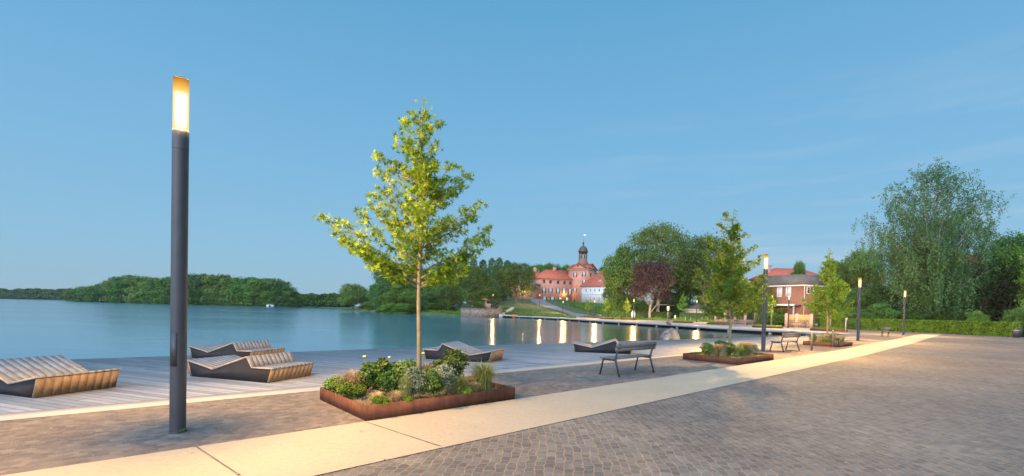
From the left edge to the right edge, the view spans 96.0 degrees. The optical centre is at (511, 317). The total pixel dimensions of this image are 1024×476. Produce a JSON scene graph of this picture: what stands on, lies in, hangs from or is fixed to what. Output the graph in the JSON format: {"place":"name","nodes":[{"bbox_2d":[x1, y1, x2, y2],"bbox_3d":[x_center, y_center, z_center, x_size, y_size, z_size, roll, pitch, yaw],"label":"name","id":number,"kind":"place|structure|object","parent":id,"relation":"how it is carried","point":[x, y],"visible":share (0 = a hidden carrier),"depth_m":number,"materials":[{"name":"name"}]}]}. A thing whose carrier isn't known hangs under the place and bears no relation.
{"place":"outdoors","nodes":[
{"label":"outdoors","id":0,"kind":"place"},
{"bbox_2d":[78,301,318,307],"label":"shoreline","id":1,"kind":"structure","parent":0,"point":[199,304],"depth_m":382.75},
{"bbox_2d":[82,283,113,301],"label":"broadleaf tree","id":2,"kind":"object","parent":1,"relation":"on","point":[96,294],"visible":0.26,"depth_m":488.28,"materials":[{"name":"green plant"}]},
{"bbox_2d":[105,275,137,301],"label":"broadleaf tree","id":3,"kind":"object","parent":1,"relation":"on","point":[118,283],"visible":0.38,"depth_m":463.94,"materials":[{"name":"green plant"}]},
{"bbox_2d":[119,275,161,302],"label":"broadleaf tree","id":4,"kind":"object","parent":1,"relation":"on","point":[132,282],"visible":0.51,"depth_m":438.34,"materials":[{"name":"green plant"}]},
{"bbox_2d":[147,276,169,303],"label":"broadleaf tree","id":5,"kind":"object","parent":1,"relation":"on","point":[161,284],"visible":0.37,"depth_m":409.40,"materials":[{"name":"green plant"}]},
{"bbox_2d":[188,273,213,304],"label":"broadleaf tree","id":6,"kind":"object","parent":1,"relation":"on","point":[192,288],"visible":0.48,"depth_m":379.88,"materials":[{"name":"green plant"}]},
{"bbox_2d":[197,275,220,304],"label":"broadleaf tree","id":7,"kind":"object","parent":1,"relation":"on","point":[207,280],"visible":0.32,"depth_m":378.15,"materials":[{"name":"green plant"}]},
{"bbox_2d":[205,273,233,303],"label":"broadleaf tree","id":8,"kind":"object","parent":1,"relation":"on","point":[216,280],"visible":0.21,"depth_m":377.54,"materials":[{"name":"green plant"}]},
{"bbox_2d":[218,277,237,304],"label":"broadleaf tree","id":9,"kind":"object","parent":1,"relation":"on","point":[226,281],"visible":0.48,"depth_m":364.58,"materials":[{"name":"green plant"}]},
{"bbox_2d":[221,278,253,305],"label":"broadleaf tree","id":10,"kind":"object","parent":1,"relation":"on","point":[233,290],"visible":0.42,"depth_m":361.13,"materials":[{"name":"green plant"}]},
{"bbox_2d":[238,278,270,305],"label":"broadleaf tree","id":11,"kind":"object","parent":1,"relation":"on","point":[255,286],"visible":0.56,"depth_m":354.24,"materials":[{"name":"green plant"}]},
{"bbox_2d":[247,278,288,305],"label":"broadleaf tree","id":12,"kind":"object","parent":1,"relation":"on","point":[272,281],"visible":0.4,"depth_m":357.04,"materials":[{"name":"green plant"}]},
{"bbox_2d":[268,286,300,306],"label":"broadleaf tree","id":13,"kind":"object","parent":1,"relation":"on","point":[283,288],"visible":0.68,"depth_m":355.51,"materials":[{"name":"green plant"}]},
{"bbox_2d":[331,367,371,394],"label":"straw grass","id":14,"kind":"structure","parent":0,"point":[352,377],"depth_m":7.66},
{"bbox_2d":[0,299,804,358],"bbox_3d":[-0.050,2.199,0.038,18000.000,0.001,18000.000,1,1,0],"label":"lake water","id":15,"kind":"structure","parent":0,"point":[67,329],"depth_m":42.72,"materials":[{"name":"liquid"}]},
{"bbox_2d":[519,317,808,335],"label":"quay piles","id":16,"kind":"object","parent":15,"relation":"in","point":[657,326],"visible":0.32,"depth_m":68.13,"materials":[{"name":"grey metal"}]},
{"bbox_2d":[504,316,824,334],"bbox_3d":[14.769,0.583,87.825,8.959,0.300,90.888,1,1,-26],"label":"quay edge","id":17,"kind":"object","parent":16,"relation":"on","point":[755,329],"visible":0.85,"depth_m":63.74,"materials":[{"name":"grey concrete"}]},
{"bbox_2d":[659,328,679,339],"bbox_3d":[10.470,1.818,30.583,1.493,2.318,1.427,1,1,0],"label":"boulder","id":18,"kind":"object","parent":15,"relation":"in","point":[670,334],"visible":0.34,"depth_m":30.05,"materials":[{"name":"stone"}]},
{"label":"deck piles","id":19,"kind":"structure","parent":15,"relation":"in","visible":0},
{"bbox_2d":[0,334,855,413],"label":"deck boards","id":20,"kind":"object","parent":19,"relation":"on","point":[143,379],"visible":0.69,"depth_m":12.08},
{"bbox_2d":[0,355,119,397],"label":"sun lounger","id":21,"kind":"object","parent":20,"relation":"on","point":[37,376],"visible":1,"depth_m":8.20,"materials":[{"name":"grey wood"}]},
{"bbox_2d":[188,340,284,357],"bbox_3d":[-8.226,0.947,13.812,2.387,0.526,1.232,2,1,18],"label":"sun lounger","id":22,"kind":"object","parent":20,"relation":"on","point":[249,348],"visible":0.91,"depth_m":13.43,"materials":[{"name":"grey wood"}]},
{"bbox_2d":[187,352,313,382],"bbox_3d":[-5.908,1.058,10.451,2.387,0.526,1.232,2,1,18],"label":"sun lounger","id":23,"kind":"object","parent":20,"relation":"on","point":[269,368],"visible":1,"depth_m":10.00,"materials":[{"name":"grey wood"}]},
{"bbox_2d":[422,341,504,362],"bbox_3d":[-1.539,1.079,14.947,2.387,0.526,1.232,2,1,18],"label":"sun lounger","id":24,"kind":"object","parent":20,"relation":"on","point":[473,354],"visible":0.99,"depth_m":14.57,"materials":[{"name":"grey wood"}]},
{"bbox_2d":[572,339,631,353],"bbox_3d":[3.705,1.130,18.809,2.387,0.526,1.232,2,1,13],"label":"sun lounger","id":25,"kind":"object","parent":20,"relation":"on","point":[609,346],"visible":0.67,"depth_m":18.28,"materials":[{"name":"grey wood"}]},
{"bbox_2d":[0,334,919,475],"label":"cobble strip","id":26,"kind":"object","parent":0,"point":[31,444],"visible":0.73,"depth_m":6.46,"materials":[{"name":"stone"}]},
{"bbox_2d":[167,76,188,433],"bbox_3d":[-4.191,-0.769,5.807,0.210,4.436,0.210,1,1,0],"label":"street lamp","id":27,"kind":"object","parent":26,"relation":"on","point":[179,275],"visible":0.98,"depth_m":5.75,"materials":[{"name":"metal"}]},
{"bbox_2d":[170,333,176,366],"bbox_3d":[-4.218,0.400,5.742,0.075,0.420,0.012,1,1,0],"label":"service door","id":28,"kind":"structure","parent":27,"relation":"in","point":[173,336],"depth_m":5.74,"materials":[{"name":"paint"}]},
{"bbox_2d":[320,375,514,420],"bbox_3d":[-1.646,1.358,8.256,2.860,0.215,1.900,0,1,-41],"label":"planter","id":29,"kind":"object","parent":26,"relation":"on","point":[356,407],"visible":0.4,"depth_m":7.44,"materials":[{"name":"metal"}]},
{"bbox_2d":[322,375,344,390],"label":"groundcover clump","id":30,"kind":"object","parent":29,"relation":"on","point":[327,383],"visible":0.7,"depth_m":7.85,"materials":[{"name":"green plant"}]},
{"bbox_2d":[331,380,367,396],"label":"groundcover clump","id":31,"kind":"object","parent":29,"relation":"on","point":[350,388],"visible":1,"depth_m":7.39,"materials":[{"name":"green plant"}]},
{"bbox_2d":[355,361,381,389],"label":"leafy shrub","id":32,"kind":"object","parent":29,"relation":"on","point":[367,369],"visible":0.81,"depth_m":7.67,"materials":[{"name":"green plant"}]},
{"bbox_2d":[366,357,394,390],"bbox_3d":[-2.262,0.976,7.870,0.551,0.586,0.457,2,1,24],"label":"leafy shrub","id":33,"kind":"object","parent":29,"relation":"on","point":[383,363],"visible":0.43,"depth_m":7.81,"materials":[{"name":"green plant"}]},
{"bbox_2d":[377,370,400,392],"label":"leafy shrub","id":34,"kind":"object","parent":29,"relation":"on","point":[386,378],"visible":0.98,"depth_m":7.48,"materials":[{"name":"green plant"}]},
{"bbox_2d":[384,360,415,388],"bbox_3d":[-1.935,1.020,7.992,0.601,0.567,0.500,1,1,-22],"label":"leafy shrub","id":35,"kind":"object","parent":29,"relation":"on","point":[398,369],"visible":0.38,"depth_m":7.91,"materials":[{"name":"green plant"}]},
{"bbox_2d":[311,98,494,389],"bbox_3d":[-1.790,-1.285,8.297,2.983,5.222,1.718,1,1,9],"label":"sweetgum tree","id":36,"kind":"object","parent":29,"relation":"on","point":[424,183],"visible":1,"depth_m":8.19,"materials":[{"name":"green plant"}]},
{"bbox_2d":[397,374,413,400],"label":"ornamental grass","id":37,"kind":"object","parent":29,"relation":"on","point":[406,389],"depth_m":7.23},
{"bbox_2d":[399,366,432,393],"bbox_3d":[-1.538,1.012,7.442,0.660,0.463,0.497,1,1,-37],"label":"silver shrub","id":38,"kind":"object","parent":29,"relation":"on","point":[416,373],"visible":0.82,"depth_m":7.34,"materials":[{"name":"green plant"}]},
{"bbox_2d":[325,376,507,404],"bbox_3d":[-1.643,1.238,8.257,2.812,0.163,1.842,0,1,-41],"label":"ground cover","id":39,"kind":"object","parent":29,"relation":"in","point":[437,394],"visible":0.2,"depth_m":7.64,"materials":[{"name":"green plant"}]},
{"bbox_2d":[415,368,449,394],"bbox_3d":[-1.331,1.046,7.562,0.564,0.455,0.606,0,1,-44],"label":"leafy shrub","id":40,"kind":"object","parent":29,"relation":"on","point":[435,380],"visible":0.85,"depth_m":7.39,"materials":[{"name":"green plant"}]},
{"bbox_2d":[421,362,457,392],"bbox_3d":[-1.232,1.037,7.823,0.648,0.569,0.569,2,1,38],"label":"silver shrub","id":41,"kind":"object","parent":29,"relation":"on","point":[448,374],"visible":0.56,"depth_m":7.73,"materials":[{"name":"green plant"}]},
{"bbox_2d":[428,348,470,381],"bbox_3d":[-1.165,0.911,8.622,0.816,0.686,0.780,2,1,31],"label":"leafy shrub","id":42,"kind":"object","parent":29,"relation":"on","point":[454,358],"visible":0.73,"depth_m":8.51,"materials":[{"name":"green plant"}]},
{"bbox_2d":[599,342,656,376],"bbox_3d":[3.105,1.081,12.350,1.800,0.853,0.658,0,1,-41],"label":"park bench","id":43,"kind":"object","parent":26,"relation":"on","point":[635,346],"visible":1,"depth_m":12.10,"materials":[{"name":"metal"}]},
{"bbox_2d":[683,352,773,364],"bbox_3d":[7.926,1.425,16.831,3.100,0.215,1.920,0,1,-41],"label":"planter","id":44,"kind":"object","parent":26,"relation":"on","point":[746,359],"visible":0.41,"depth_m":15.96,"materials":[{"name":"metal"}]},
{"bbox_2d":[692,209,772,354],"bbox_3d":[8.003,-1.268,16.746,2.578,5.339,2.428,0,1,-45],"label":"maple tree","id":45,"kind":"object","parent":44,"relation":"on","point":[729,276],"visible":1,"depth_m":16.63,"materials":[{"name":"green plant"}]},
{"bbox_2d":[761,254,767,350],"bbox_3d":[11.575,-0.678,21.108,0.210,4.436,0.210,1,1,0],"label":"street lamp","id":46,"kind":"object","parent":26,"relation":"on","point":[764,314],"visible":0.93,"depth_m":21.04,"materials":[{"name":"metal"}]},
{"bbox_2d":[769,333,800,351],"bbox_3d":[12.696,1.140,21.428,1.800,0.853,0.658,1,1,-36],"label":"park bench","id":47,"kind":"object","parent":26,"relation":"on","point":[787,335],"visible":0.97,"depth_m":21.17,"materials":[{"name":"grey wood"}]},
{"bbox_2d":[803,340,852,346],"bbox_3d":[18.241,1.489,26.606,2.700,0.215,1.750,0,1,-41],"label":"planter","id":48,"kind":"object","parent":26,"relation":"on","point":[827,344],"visible":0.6,"depth_m":25.80,"materials":[{"name":"metal"}]},
{"bbox_2d":[801,248,854,338],"bbox_3d":[18.331,-1.269,26.489,2.882,5.470,2.434,1,1,0],"label":"maple tree","id":49,"kind":"object","parent":48,"relation":"on","point":[830,277],"visible":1,"depth_m":26.35,"materials":[{"name":"green plant"}]},
{"bbox_2d":[856,277,861,340],"bbox_3d":[24.344,-0.584,32.329,0.210,4.436,0.210,1,1,0],"label":"street lamp","id":50,"kind":"object","parent":26,"relation":"on","point":[858,311],"visible":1,"depth_m":32.28,"materials":[{"name":"metal"}]},
{"bbox_2d":[449,374,470,393],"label":"ornamental grass","id":51,"kind":"object","parent":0,"point":[460,383],"depth_m":7.79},
{"bbox_2d":[1,334,941,475],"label":"pale path","id":52,"kind":"structure","parent":0,"point":[314,452],"depth_m":6.03,"materials":[{"name":"concrete"}]},
{"bbox_2d":[459,359,509,390],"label":"ornamental grass","id":53,"kind":"object","parent":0,"point":[483,375],"depth_m":8.25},
{"bbox_2d":[0,0,1023,305],"label":"sky","id":54,"kind":"structure","parent":0,"point":[601,120],"materials":[{"name":"blue"}]},
{"bbox_2d":[302,298,742,321],"bbox_3d":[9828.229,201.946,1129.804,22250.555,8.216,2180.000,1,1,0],"label":"hillside ground","id":55,"kind":"structure","parent":0,"point":[527,304],"depth_m":161.83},
{"bbox_2d":[301,292,356,306],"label":"wood","id":56,"kind":"object","parent":55,"relation":"on","point":[321,300],"visible":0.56,"depth_m":404.10,"materials":[{"name":"green plant"}]},
{"bbox_2d":[336,283,369,308],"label":"broadleaf tree","id":57,"kind":"object","parent":55,"relation":"on","point":[355,291],"visible":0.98,"depth_m":194.83,"materials":[{"name":"green plant"}]},
{"bbox_2d":[369,267,396,312],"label":"broadleaf tree","id":58,"kind":"object","parent":55,"relation":"on","point":[381,281],"visible":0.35,"depth_m":156.97,"materials":[{"name":"green plant"}]},
{"bbox_2d":[381,283,407,310],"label":"broadleaf tree","id":59,"kind":"object","parent":55,"relation":"on","point":[395,289],"visible":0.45,"depth_m":153.91,"materials":[{"name":"green plant"}]},
{"bbox_2d":[398,288,424,308],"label":"broadleaf tree","id":60,"kind":"object","parent":55,"relation":"on","point":[410,294],"visible":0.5,"depth_m":150.08,"materials":[{"name":"green plant"}]},
{"bbox_2d":[415,290,441,309],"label":"broadleaf tree","id":61,"kind":"object","parent":55,"relation":"on","point":[427,298],"visible":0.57,"depth_m":143.99,"materials":[{"name":"green plant"}]},
{"bbox_2d":[421,266,455,302],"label":"broadleaf tree","id":62,"kind":"object","parent":55,"relation":"on","point":[428,288],"visible":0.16,"depth_m":149.15,"materials":[{"name":"green plant"}]},
{"bbox_2d":[433,284,464,309],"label":"broadleaf tree","id":63,"kind":"object","parent":55,"relation":"on","point":[446,295],"visible":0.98,"depth_m":136.08,"materials":[{"name":"green plant"}]},
{"bbox_2d":[456,264,495,307],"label":"broadleaf tree","id":64,"kind":"object","parent":55,"relation":"on","point":[476,282],"visible":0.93,"depth_m":124.59,"materials":[{"name":"green plant"}]},
{"bbox_2d":[461,308,501,317],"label":"quay wall","id":65,"kind":"structure","parent":55,"relation":"on","point":[476,312],"depth_m":120.50,"materials":[{"name":"stone"}]},
{"bbox_2d":[470,285,503,304],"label":"broadleaf tree","id":66,"kind":"object","parent":55,"relation":"on","point":[494,292],"visible":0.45,"depth_m":166.17,"materials":[{"name":"green plant"}]},
{"bbox_2d":[491,261,539,303],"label":"chestnut tree","id":67,"kind":"object","parent":55,"relation":"on","point":[516,274],"visible":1,"depth_m":166.02,"materials":[{"name":"green plant"}]},
{"bbox_2d":[501,306,575,317],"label":"meadow","id":68,"kind":"structure","parent":55,"relation":"on","point":[534,313],"depth_m":125.19,"materials":[{"name":"green plant"}]},
{"bbox_2d":[493,234,597,301],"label":"brick castle","id":69,"kind":"structure","parent":55,"relation":"on","point":[554,284],"depth_m":232.48,"materials":[{"name":"red brick"}]},
{"bbox_2d":[554,299,609,315],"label":"hillside shrubs","id":70,"kind":"object","parent":55,"relation":"on","point":[598,309],"visible":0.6,"depth_m":180.40,"materials":[{"name":"green plant"}]},
{"bbox_2d":[579,270,643,302],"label":"white building","id":71,"kind":"structure","parent":55,"relation":"on","point":[592,289],"depth_m":208.28,"materials":[{"name":"paint"}]},
{"bbox_2d":[599,242,646,316],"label":"lime tree","id":72,"kind":"object","parent":55,"relation":"on","point":[615,264],"visible":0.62,"depth_m":121.83,"materials":[{"name":"green plant"}]},
{"bbox_2d":[627,300,659,315],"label":"shrub","id":73,"kind":"object","parent":55,"relation":"on","point":[644,304],"visible":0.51,"depth_m":116.35,"materials":[{"name":"green plant"}]},
{"bbox_2d":[626,260,677,317],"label":"copper beech","id":74,"kind":"object","parent":55,"relation":"on","point":[647,277],"visible":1,"depth_m":106.35,"materials":[{"name":"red plant"}]},
{"bbox_2d":[636,311,672,319],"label":"clipped hedge","id":75,"kind":"object","parent":55,"relation":"on","point":[659,314],"visible":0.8,"depth_m":108.08,"materials":[{"name":"green plant"}]},
{"bbox_2d":[619,219,705,311],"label":"ash tree","id":76,"kind":"object","parent":55,"relation":"on","point":[661,236],"visible":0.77,"depth_m":112.40,"materials":[{"name":"green plant"}]},
{"bbox_2d":[646,299,679,317],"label":"shrub","id":77,"kind":"object","parent":55,"relation":"on","point":[664,304],"visible":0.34,"depth_m":118.78,"materials":[{"name":"green plant"}]},
{"bbox_2d":[614,314,713,321],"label":"hedge foot planting","id":78,"kind":"object","parent":55,"relation":"on","point":[673,319],"visible":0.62,"depth_m":100.62,"materials":[{"name":"green plant"}]},
{"bbox_2d":[667,261,710,311],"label":"broadleaf tree","id":79,"kind":"object","parent":55,"relation":"on","point":[685,286],"visible":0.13,"depth_m":124.90,"materials":[{"name":"plant"}]},
{"bbox_2d":[679,312,713,320],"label":"clipped hedge","id":80,"kind":"object","parent":55,"relation":"on","point":[687,315],"visible":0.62,"depth_m":102.44,"materials":[{"name":"green plant"}]},
{"bbox_2d":[675,232,742,305],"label":"ash tree","id":81,"kind":"object","parent":55,"relation":"on","point":[703,245],"visible":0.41,"depth_m":114.67,"materials":[{"name":"green plant"}]},
{"bbox_2d":[748,265,818,319],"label":"town house","id":82,"kind":"structure","parent":55,"relation":"on","point":[777,271],"depth_m":98.86,"materials":[{"name":"brick"}]},
{"bbox_2d":[762,274,833,324],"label":"brick house","id":83,"kind":"structure","parent":55,"relation":"on","point":[797,287],"depth_m":71.10,"materials":[{"name":"brick"}]},
{"bbox_2d":[752,305,784,322],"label":"creeper","id":84,"kind":"object","parent":83,"relation":"attached to","point":[780,316],"visible":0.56,"depth_m":72.20,"materials":[{"name":"green plant"}]},
{"bbox_2d":[755,287,789,325],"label":"creeper","id":85,"kind":"object","parent":83,"relation":"attached to","point":[775,308],"visible":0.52,"depth_m":73.38,"materials":[{"name":"green plant"}]},
{"bbox_2d":[789,260,806,274],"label":"broadleaf tree","id":86,"kind":"object","parent":55,"relation":"on","point":[799,268],"visible":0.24,"depth_m":85.38,"materials":[{"name":"green plant"}]},
{"bbox_2d":[826,260,862,310],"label":"broadleaf tree","id":87,"kind":"object","parent":55,"relation":"on","point":[849,277],"visible":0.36,"depth_m":74.39,"materials":[{"name":"green plant"}]},
{"bbox_2d":[823,286,878,317],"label":"broadleaf tree","id":88,"kind":"object","parent":55,"relation":"on","point":[853,294],"visible":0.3,"depth_m":68.22,"materials":[{"name":"green plant"}]},
{"bbox_2d":[839,307,881,328],"bbox_3d":[47.169,0.069,63.064,4.649,3.262,4.354,2,1,15],"label":"shrub","id":89,"kind":"object","parent":55,"relation":"on","point":[867,314],"visible":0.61,"depth_m":62.38,"materials":[{"name":"green plant"}]},
{"bbox_2d":[841,247,889,288],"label":"broadleaf tree","id":90,"kind":"object","parent":55,"relation":"on","point":[866,268],"visible":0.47,"depth_m":78.41,"materials":[{"name":"green plant"}]},
{"bbox_2d":[849,283,903,318],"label":"broadleaf tree","id":91,"kind":"object","parent":55,"relation":"on","point":[881,297],"visible":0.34,"depth_m":66.55,"materials":[{"name":"green plant"}]},
{"bbox_2d":[865,302,901,318],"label":"shrub","id":92,"kind":"object","parent":55,"relation":"on","point":[882,310],"visible":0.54,"depth_m":61.32,"materials":[{"name":"green plant"}]},
{"bbox_2d":[896,308,928,319],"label":"shrub","id":93,"kind":"object","parent":55,"relation":"on","point":[913,316],"visible":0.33,"depth_m":61.34,"materials":[{"name":"green plant"}]},
{"bbox_2d":[813,317,1023,336],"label":"clipped hedge","id":94,"kind":"object","parent":55,"relation":"on","point":[992,328],"visible":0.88,"depth_m":54.33,"materials":[{"name":"green plant"}]},
{"bbox_2d":[851,156,1019,319],"bbox_3d":[55.410,-9.677,61.124,18.671,23.450,11.916,1,1,0],"label":"weeping birch","id":95,"kind":"object","parent":55,"relation":"on","point":[932,275],"visible":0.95,"depth_m":59.40,"materials":[{"name":"green plant"}]},
{"bbox_2d":[965,310,992,321],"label":"shrub","id":96,"kind":"object","parent":55,"relation":"on","point":[975,316],"visible":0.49,"depth_m":54.52,"materials":[{"name":"green plant"}]},
{"bbox_2d":[958,262,1023,320],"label":"yew tree","id":97,"kind":"object","parent":55,"relation":"on","point":[993,283],"visible":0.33,"depth_m":58.38,"materials":[{"name":"green plant"}]},
{"bbox_2d":[975,228,1023,307],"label":"broadleaf tree","id":98,"kind":"object","parent":55,"relation":"on","point":[1016,251],"visible":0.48,"depth_m":59.82,"materials":[{"name":"green plant"}]},
{"bbox_2d":[981,279,1023,321],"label":"yew tree","id":99,"kind":"object","parent":55,"relation":"on","point":[992,314],"visible":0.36,"depth_m":57.99,"materials":[{"name":"green plant"}]},
{"bbox_2d":[1000,306,1023,321],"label":"shrub","id":100,"kind":"object","parent":55,"relation":"on","point":[1012,315],"visible":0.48,"depth_m":49.86,"materials":[{"name":"green plant"}]},
{"bbox_2d":[1010,255,1023,321],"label":"broadleaf tree","id":101,"kind":"object","parent":55,"relation":"on","point":[1020,281],"visible":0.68,"depth_m":53.74,"materials":[{"name":"green plant"}]},
{"bbox_2d":[531,299,596,316],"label":"castle ramp","id":102,"kind":"structure","parent":0,"point":[543,303],"depth_m":159.31,"materials":[{"name":"concrete"}]},
{"bbox_2d":[315,329,1023,475],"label":"plaza cobbles","id":103,"kind":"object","parent":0,"point":[896,410],"visible":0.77,"depth_m":6.62,"materials":[{"name":"stone"}]},
{"bbox_2d":[0,338,860,420],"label":"kerb","id":104,"kind":"structure","parent":103,"relation":"on","point":[49,412],"depth_m":7.91,"materials":[{"name":"concrete"}]},
{"bbox_2d":[526,317,841,335],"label":"quay back face","id":105,"kind":"object","parent":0,"point":[680,327],"visible":0.17,"depth_m":67.84},
{"bbox_2d":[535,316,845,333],"bbox_3d":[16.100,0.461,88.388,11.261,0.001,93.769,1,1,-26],"label":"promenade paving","id":106,"kind":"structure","parent":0,"point":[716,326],"depth_m":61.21,"materials":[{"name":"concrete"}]},
{"bbox_2d":[540,316,846,333],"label":"promenade asphalt","id":107,"kind":"structure","parent":0,"point":[739,325],"depth_m":72.06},
{"bbox_2d":[714,313,754,324],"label":"garden wall","id":108,"kind":"structure","parent":107,"relation":"on","point":[717,320],"depth_m":81.18,"materials":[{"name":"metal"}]},
{"bbox_2d":[784,313,812,327],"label":"garden wall","id":109,"kind":"structure","parent":107,"relation":"on","point":[809,319],"depth_m":66.82,"materials":[{"name":"wood"}]},
{"bbox_3d":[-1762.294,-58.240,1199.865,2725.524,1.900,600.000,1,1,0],"label":"far shore ground","id":110,"kind":"structure","parent":0,"visible":0},
{"bbox_2d":[0,288,72,299],"bbox_3d":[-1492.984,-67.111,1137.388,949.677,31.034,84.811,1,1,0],"label":"wood","id":111,"kind":"object","parent":110,"relation":"on","point":[37,293],"visible":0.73,"depth_m":1109.82,"materials":[{"name":"green plant"}]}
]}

